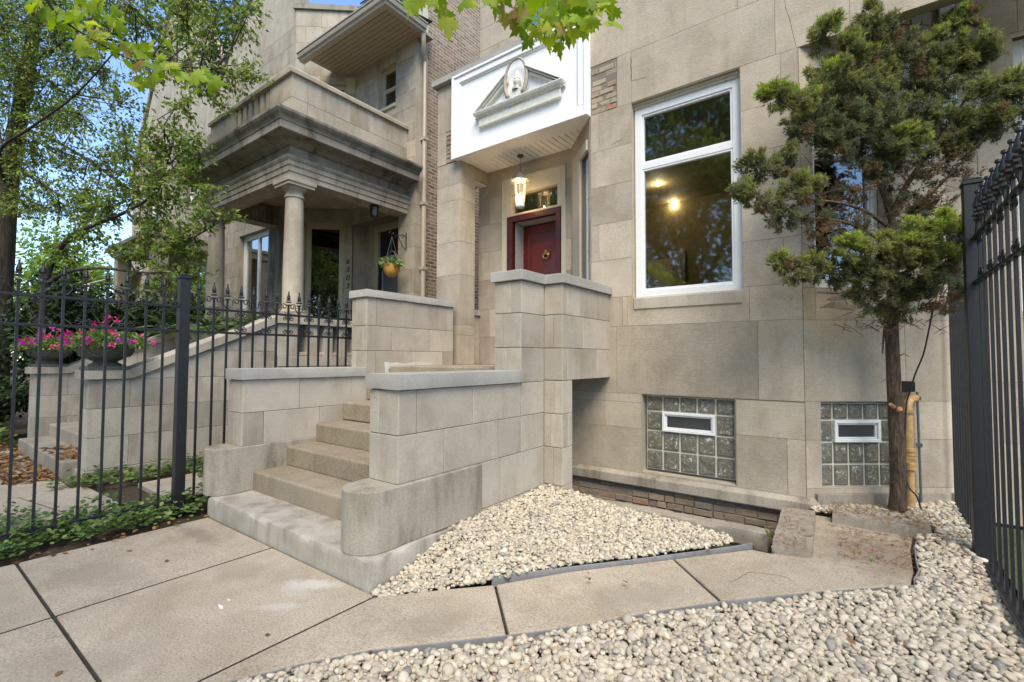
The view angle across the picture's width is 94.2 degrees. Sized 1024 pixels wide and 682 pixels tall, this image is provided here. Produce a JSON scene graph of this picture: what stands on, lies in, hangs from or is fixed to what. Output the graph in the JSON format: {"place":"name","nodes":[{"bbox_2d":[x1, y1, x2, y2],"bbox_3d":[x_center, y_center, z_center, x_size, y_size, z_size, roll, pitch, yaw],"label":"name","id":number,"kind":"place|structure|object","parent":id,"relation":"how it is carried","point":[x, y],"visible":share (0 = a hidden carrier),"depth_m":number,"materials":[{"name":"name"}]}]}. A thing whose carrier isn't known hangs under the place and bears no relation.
{"place":"outdoors","nodes":[
{"label":"outdoors","id":0,"kind":"place"},
{"bbox_2d":[0,443,206,532],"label":"garden path","id":1,"kind":"structure","parent":0,"point":[21,495],"depth_m":5.20,"materials":[{"name":"grey stone"}]},
{"bbox_2d":[0,423,17,447],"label":"undergrowth","id":2,"kind":"object","parent":1,"relation":"on","point":[2,428],"visible":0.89,"depth_m":7.96,"materials":[{"name":"green plant"}]},
{"bbox_2d":[0,440,58,484],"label":"leaves","id":3,"kind":"object","parent":1,"relation":"on","point":[18,478],"visible":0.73,"depth_m":6.27,"materials":[{"name":"brown plant"}]},
{"bbox_2d":[44,452,203,489],"bbox_3d":[-3.644,1.605,6.024,2.478,0.232,3.018,-1,-3,37],"label":"ground ivy","id":4,"kind":"object","parent":1,"relation":"on","point":[85,480],"visible":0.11,"depth_m":5.86,"materials":[{"name":"green plant"}]},
{"bbox_2d":[120,294,174,318],"bbox_3d":[-7.808,-0.734,10.253,0.860,0.601,1.107,-1,-3,37],"label":"fern","id":5,"kind":"object","parent":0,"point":[149,307],"visible":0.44,"depth_m":10.24,"materials":[{"name":"green plant"}]},
{"bbox_2d":[0,0,363,360],"label":"sky","id":6,"kind":"structure","parent":0,"point":[114,62],"materials":[{"name":"blue"}]},
{"bbox_2d":[0,518,371,681],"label":"pavement","id":7,"kind":"structure","parent":0,"point":[186,628],"depth_m":2.88,"materials":[{"name":"concrete"}]},
{"bbox_2d":[0,547,375,681],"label":"pavement joints","id":8,"kind":"object","parent":7,"relation":"on","point":[77,650],"visible":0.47,"depth_m":2.71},
{"bbox_2d":[12,515,371,675],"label":"leaves","id":9,"kind":"object","parent":7,"relation":"on","point":[122,535],"visible":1,"depth_m":3.64,"materials":[{"name":"brown plant"}]},
{"bbox_2d":[40,572,793,640],"bbox_3d":[-0.334,1.587,2.904,4.402,0.043,0.167,0,-2,-8],"label":"pavement crack","id":10,"kind":"object","parent":7,"relation":"on","point":[730,581],"visible":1,"depth_m":3.19,"materials":[{"name":"grey concrete"}]},
{"bbox_2d":[203,269,611,594],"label":"front stairs","id":11,"kind":"structure","parent":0,"point":[397,445],"depth_m":4.61,"materials":[{"name":"stone"}]},
{"bbox_2d":[0,363,1023,681],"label":"ground","id":12,"kind":"structure","parent":0,"point":[64,545],"depth_m":4.21,"materials":[{"name":"soil"}]},
{"bbox_2d":[0,354,19,386],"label":"evergreen shrub","id":13,"kind":"object","parent":12,"relation":"on","point":[2,375],"visible":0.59,"depth_m":9.96,"materials":[{"name":"green plant"}]},
{"bbox_2d":[0,376,29,425],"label":"hedge","id":14,"kind":"object","parent":12,"relation":"on","point":[22,399],"visible":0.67,"depth_m":8.82,"materials":[{"name":"green plant"}]},
{"bbox_2d":[9,212,112,387],"bbox_3d":[-22.094,-1.735,20.957,6.852,7.996,7.067,-1,-3,37],"label":"background tree","id":15,"kind":"object","parent":12,"relation":"on","point":[47,238],"visible":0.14,"depth_m":20.79,"materials":[{"name":"green plant"}]},
{"bbox_2d":[14,253,113,319],"bbox_3d":[-18.178,-0.751,20.345,4.055,6.011,4.524,-1,-3,37],"label":"background tree","id":16,"kind":"object","parent":12,"relation":"on","point":[98,277],"visible":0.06,"depth_m":19.63,"materials":[{"name":"green plant"}]},
{"bbox_2d":[0,262,132,395],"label":"evergreen shrub","id":17,"kind":"object","parent":12,"relation":"on","point":[73,312],"visible":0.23,"depth_m":9.93,"materials":[{"name":"green plant"}]},
{"bbox_2d":[0,482,211,558],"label":"ground ivy","id":18,"kind":"object","parent":12,"relation":"on","point":[21,539],"visible":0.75,"depth_m":4.13,"materials":[{"name":"green plant"}]},
{"bbox_2d":[0,0,275,419],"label":"leafy tree","id":19,"kind":"object","parent":12,"relation":"on","point":[20,88],"visible":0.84,"depth_m":9.94,"materials":[{"name":"green plant"}]},
{"bbox_2d":[32,90,246,361],"bbox_3d":[-6.665,-1.576,8.536,5.824,5.608,1.160,-1,-2,23],"label":"tree","id":20,"kind":"object","parent":12,"relation":"on","point":[182,244],"visible":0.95,"depth_m":8.35,"materials":[{"name":"green plant"}]},
{"bbox_2d":[76,0,224,325],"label":"gabled greystone house","id":21,"kind":"structure","parent":12,"relation":"on","point":[203,111],"depth_m":14.99,"materials":[{"name":"stone"}]},
{"bbox_2d":[183,267,205,319],"bbox_3d":[-9.565,-0.880,14.839,2.280,2.680,0.670,-1,-3,37],"label":"window","id":22,"kind":"structure","parent":21,"relation":"in","point":[193,291],"depth_m":14.40,"materials":[{"name":"glass"}]},
{"bbox_2d":[190,146,201,202],"bbox_3d":[-9.511,-5.078,14.966,1.180,1.880,0.670,-1,-3,37],"label":"window","id":23,"kind":"structure","parent":21,"relation":"in","point":[196,192],"depth_m":14.95,"materials":[{"name":"white plastic"}]},
{"bbox_2d":[98,283,205,337],"bbox_3d":[-8.282,0.268,10.926,2.564,3.320,2.006,-1,-3,37],"label":"evergreen shrub","id":24,"kind":"object","parent":12,"relation":"on","point":[136,317],"visible":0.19,"depth_m":10.57,"materials":[{"name":"green plant"}]},
{"bbox_2d":[0,259,351,540],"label":"iron fence","id":25,"kind":"object","parent":12,"relation":"on","point":[182,330],"visible":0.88,"depth_m":4.58,"materials":[{"name":"black metal"}]},
{"bbox_2d":[18,315,352,486],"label":"porch stairs","id":26,"kind":"structure","parent":12,"relation":"on","point":[92,414],"depth_m":6.84,"materials":[{"name":"stone"}]},
{"bbox_2d":[26,346,71,366],"bbox_3d":[-7.820,0.264,8.035,0.638,0.345,0.638,-1,-3,37],"label":"planter urn","id":27,"kind":"object","parent":26,"relation":"on","point":[50,357],"visible":0.7,"depth_m":7.89,"materials":[{"name":"grey stone"}]},
{"bbox_2d":[3,326,75,351],"bbox_3d":[-7.806,-0.062,8.059,1.035,0.520,1.063,1,-2,-17],"label":"flowering plant","id":28,"kind":"object","parent":27,"relation":"in","point":[25,342],"visible":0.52,"depth_m":7.75,"materials":[{"name":"pink plant"}]},
{"bbox_2d":[40,445,77,459],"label":"leaves","id":29,"kind":"object","parent":26,"relation":"on","point":[73,454],"visible":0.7,"depth_m":6.43,"materials":[{"name":"brown plant"}]},
{"bbox_2d":[75,342,134,370],"bbox_3d":[-5.217,0.201,6.106,0.660,0.345,0.660,-1,-3,37],"label":"planter urn","id":30,"kind":"object","parent":26,"relation":"on","point":[114,356],"visible":0.66,"depth_m":5.95,"materials":[{"name":"grey stone"}]},
{"bbox_2d":[51,311,155,350],"bbox_3d":[-5.221,-0.155,6.097,1.153,0.569,1.105,-1,-3,37],"label":"flowering plant","id":31,"kind":"object","parent":30,"relation":"in","point":[115,337],"visible":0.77,"depth_m":5.86,"materials":[{"name":"pink plant"}]},
{"bbox_2d":[129,309,203,339],"bbox_3d":[-6.501,-0.254,9.040,1.326,0.692,1.168,1,-2,-8],"label":"fern","id":32,"kind":"object","parent":26,"relation":"on","point":[160,321],"visible":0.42,"depth_m":8.90,"materials":[{"name":"green plant"}]},
{"bbox_2d":[168,311,228,336],"bbox_3d":[-4.963,-0.284,7.806,0.968,0.544,1.215,0,-2,-3],"label":"fern","id":33,"kind":"object","parent":26,"relation":"on","point":[204,325],"visible":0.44,"depth_m":7.73,"materials":[{"name":"green plant"}]},
{"bbox_2d":[199,310,282,339],"bbox_3d":[-4.361,-0.278,7.663,1.064,0.578,0.862,-1,-2,24],"label":"fern","id":34,"kind":"object","parent":26,"relation":"on","point":[234,326],"visible":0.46,"depth_m":7.62,"materials":[{"name":"green plant"}]},
{"bbox_2d":[243,309,271,321],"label":"fern","id":35,"kind":"object","parent":26,"relation":"on","point":[257,318],"visible":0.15,"depth_m":8.16,"materials":[{"name":"green plant"}]},
{"bbox_2d":[24,0,623,96],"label":"maple tree","id":36,"kind":"object","parent":12,"relation":"on","point":[580,15],"visible":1,"depth_m":2.54,"materials":[{"name":"green plant"}]},
{"bbox_2d":[170,0,486,364],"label":"columned greystone house","id":37,"kind":"structure","parent":12,"relation":"on","point":[325,153],"depth_m":10.08,"materials":[{"name":"stone"}]},
{"bbox_2d":[243,230,268,318],"bbox_3d":[-6.306,-1.593,12.474,1.760,2.450,0.670,-1,-3,37],"label":"window","id":38,"kind":"structure","parent":37,"relation":"in","point":[259,242],"depth_m":12.91,"materials":[{"name":"glass"}]},
{"bbox_2d":[305,223,343,317],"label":"window","id":39,"kind":"structure","parent":37,"relation":"in","point":[324,250],"depth_m":11.76,"materials":[{"name":"black glass"}]},
{"bbox_2d":[332,86,346,92],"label":"window","id":40,"kind":"structure","parent":37,"relation":"in","point":[342,88],"depth_m":11.33,"materials":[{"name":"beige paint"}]},
{"bbox_2d":[382,66,395,107],"bbox_3d":[-2.511,-5.631,10.915,0.670,1.030,0.670,-1,-3,37],"label":"window","id":41,"kind":"structure","parent":37,"relation":"in","point":[392,91],"depth_m":10.81,"materials":[{"name":"beige paint"}]},
{"bbox_2d":[382,269,397,292],"bbox_3d":[-2.685,-0.614,10.894,0.860,2.180,0.090,-1,-3,37],"label":"door","id":42,"kind":"structure","parent":37,"relation":"in","point":[389,284],"depth_m":10.98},
{"bbox_2d":[379,237,404,276],"bbox_3d":[-2.448,-1.716,9.647,0.532,0.836,0.531,-1,-3,37],"label":"hanging basket","id":43,"kind":"object","parent":37,"relation":"hanging from","point":[392,265],"visible":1,"depth_m":9.55,"materials":[{"name":"orange plant"}]},
{"bbox_2d":[371,484,732,596],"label":"gravel","id":44,"kind":"structure","parent":12,"relation":"on","point":[622,533],"depth_m":3.67,"materials":[{"name":"beige gravel"}]},
{"bbox_2d":[464,548,947,643],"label":"leaves","id":45,"kind":"object","parent":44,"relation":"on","point":[851,640],"visible":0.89,"depth_m":2.60,"materials":[{"name":"brown plant"}]},
{"bbox_2d":[227,585,913,681],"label":"landscape edging","id":46,"kind":"object","parent":12,"relation":"on","point":[502,638],"visible":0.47,"depth_m":2.57,"materials":[{"name":"grey metal"}]},
{"bbox_2d":[220,500,1023,681],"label":"gravel","id":47,"kind":"structure","parent":12,"relation":"on","point":[940,642],"depth_m":2.47,"materials":[{"name":"beige gravel"}]},
{"bbox_2d":[724,0,1023,511],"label":"juniper tree","id":48,"kind":"object","parent":47,"relation":"on","point":[916,242],"visible":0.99,"depth_m":3.97,"materials":[{"name":"green plant"}]},
{"bbox_2d":[904,312,932,509],"bbox_3d":[3.580,0.533,4.161,0.233,1.759,0.484,-1,-3,37],"label":"cable","id":49,"kind":"object","parent":48,"relation":"hanging from","point":[908,397],"visible":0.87,"depth_m":4.29,"materials":[{"name":"black rubber"}]},
{"bbox_2d":[913,541,919,584],"bbox_3d":[2.891,1.590,3.396,0.032,0.092,0.803,-2,-3,41],"label":"landscape edging","id":50,"kind":"object","parent":47,"relation":"on","point":[917,569],"visible":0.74,"depth_m":3.33,"materials":[{"name":"grey metal"}]},
{"bbox_2d":[491,543,752,586],"bbox_3d":[0.867,1.614,3.443,2.067,0.117,0.027,1,-2,-14],"label":"landscape edging","id":51,"kind":"object","parent":12,"relation":"on","point":[495,581],"visible":0.61,"depth_m":3.40,"materials":[{"name":"grey metal"}]},
{"bbox_2d":[432,0,1023,542],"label":"greystone house","id":52,"kind":"structure","parent":12,"relation":"on","point":[642,130],"depth_m":5.34,"materials":[{"name":"stone"}]},
{"bbox_2d":[510,154,530,208],"bbox_3d":[0.123,-2.387,7.130,0.334,0.804,0.324,-1,-3,37],"label":"hanging lantern","id":53,"kind":"object","parent":52,"relation":"hanging from","point":[519,178],"visible":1,"depth_m":7.11,"materials":[{"name":"glass"}]},
{"bbox_2d":[523,221,555,315],"bbox_3d":[0.496,-0.748,7.421,0.790,2.190,0.097,-1,-3,37],"label":"door","id":54,"kind":"structure","parent":52,"relation":"in","point":[539,241],"depth_m":7.49,"materials":[{"name":"red paint"}]},
{"bbox_2d":[586,159,588,279],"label":"window","id":55,"kind":"structure","parent":52,"relation":"in","point":[587,256],"depth_m":6.28,"materials":[{"name":"white plastic"}]},
{"bbox_2d":[652,258,671,287],"bbox_3d":[3.300,-1.473,10.436,0.440,0.640,0.030,-1,-3,37],"label":"far doorway","id":56,"kind":"structure","parent":52,"relation":"in","point":[662,268],"depth_m":10.42,"materials":[{"name":"paint"}]},
{"bbox_2d":[633,70,742,296],"bbox_3d":[1.950,-1.675,5.344,1.188,2.320,0.115,-1,-3,37],"label":"window","id":57,"kind":"structure","parent":52,"relation":"in","point":[728,83],"depth_m":5.33,"materials":[{"name":"white plastic"}]},
{"bbox_2d":[647,395,735,479],"bbox_3d":[1.956,1.040,5.247,0.945,0.835,0.120,-1,-3,37],"label":"glass block window","id":58,"kind":"structure","parent":52,"relation":"in","point":[689,435],"depth_m":5.20,"materials":[{"name":"clear glass"}]},
{"bbox_2d":[811,77,877,287],"bbox_3d":[3.256,-1.571,5.079,1.009,2.220,0.996,-1,-3,37],"label":"window","id":59,"kind":"structure","parent":52,"relation":"in","point":[872,206],"depth_m":5.21,"materials":[{"name":"white glass"}]},
{"bbox_2d":[821,402,889,485],"bbox_3d":[3.314,0.996,4.609,0.766,0.796,0.120,0,-2,-2],"label":"glass block window","id":60,"kind":"structure","parent":52,"relation":"in","point":[854,435],"depth_m":4.58,"materials":[{"name":"clear glass"}]},
{"bbox_2d":[902,381,914,391],"bbox_3d":[3.752,0.431,4.531,0.135,0.100,0.090,-1,-3,37],"label":"junction box","id":61,"kind":"object","parent":52,"relation":"attached to","point":[906,385],"visible":0.52,"depth_m":4.49,"materials":[{"name":"black metal"}]},
{"bbox_2d":[903,394,918,505],"bbox_3d":[3.727,1.066,4.450,0.228,1.125,0.110,2,-3,-35],"label":"gas pipe","id":62,"kind":"object","parent":52,"relation":"attached to","point":[911,456],"visible":0.69,"depth_m":4.41,"materials":[{"name":"beige metal"}]},
{"bbox_2d":[916,392,922,502],"bbox_3d":[3.849,1.041,4.491,0.045,1.120,0.040,-1,-3,37],"label":"conduit","id":63,"kind":"object","parent":52,"relation":"attached to","point":[919,445],"visible":0.74,"depth_m":4.48,"materials":[{"name":"grey metal"}]},
{"bbox_2d":[1012,39,1023,310],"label":"window","id":64,"kind":"structure","parent":52,"relation":"in","point":[1017,46],"depth_m":4.44,"materials":[{"name":"white plastic"}]},
{"bbox_2d":[771,507,815,557],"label":"concrete slab","id":65,"kind":"structure","parent":12,"relation":"on","point":[779,547],"depth_m":3.79,"materials":[{"name":"beige concrete"}]},
{"bbox_2d":[945,116,1023,636],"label":"iron fence","id":66,"kind":"object","parent":12,"relation":"on","point":[972,437],"visible":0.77,"depth_m":3.13,"materials":[{"name":"black metal"}]},
{"bbox_2d":[201,515,912,681],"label":"path","id":67,"kind":"structure","parent":0,"point":[567,599],"depth_m":2.99,"materials":[{"name":"concrete"}]},
{"bbox_2d":[768,501,971,576],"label":"needles","id":68,"kind":"object","parent":67,"relation":"on","point":[907,538],"visible":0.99,"depth_m":3.80,"materials":[{"name":"brown plant"}]},
{"bbox_2d":[832,508,931,545],"bbox_3d":[3.107,1.577,4.022,0.665,0.176,0.187,-1,-3,37],"label":"kerb stone","id":69,"kind":"object","parent":67,"relation":"on","point":[852,519],"visible":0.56,"depth_m":3.97,"materials":[{"name":"concrete"}]},
{"bbox_2d":[996,526,1023,599],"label":"side lawn","id":70,"kind":"structure","parent":0,"point":[1022,549],"depth_m":3.75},
{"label":"areaway floor","id":71,"kind":"structure","parent":0,"visible":0},
{"bbox_2d":[573,497,771,551],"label":"areaway kerb","id":72,"kind":"structure","parent":71,"relation":"on","point":[758,538],"depth_m":4.07,"materials":[{"name":"concrete"}]}
]}

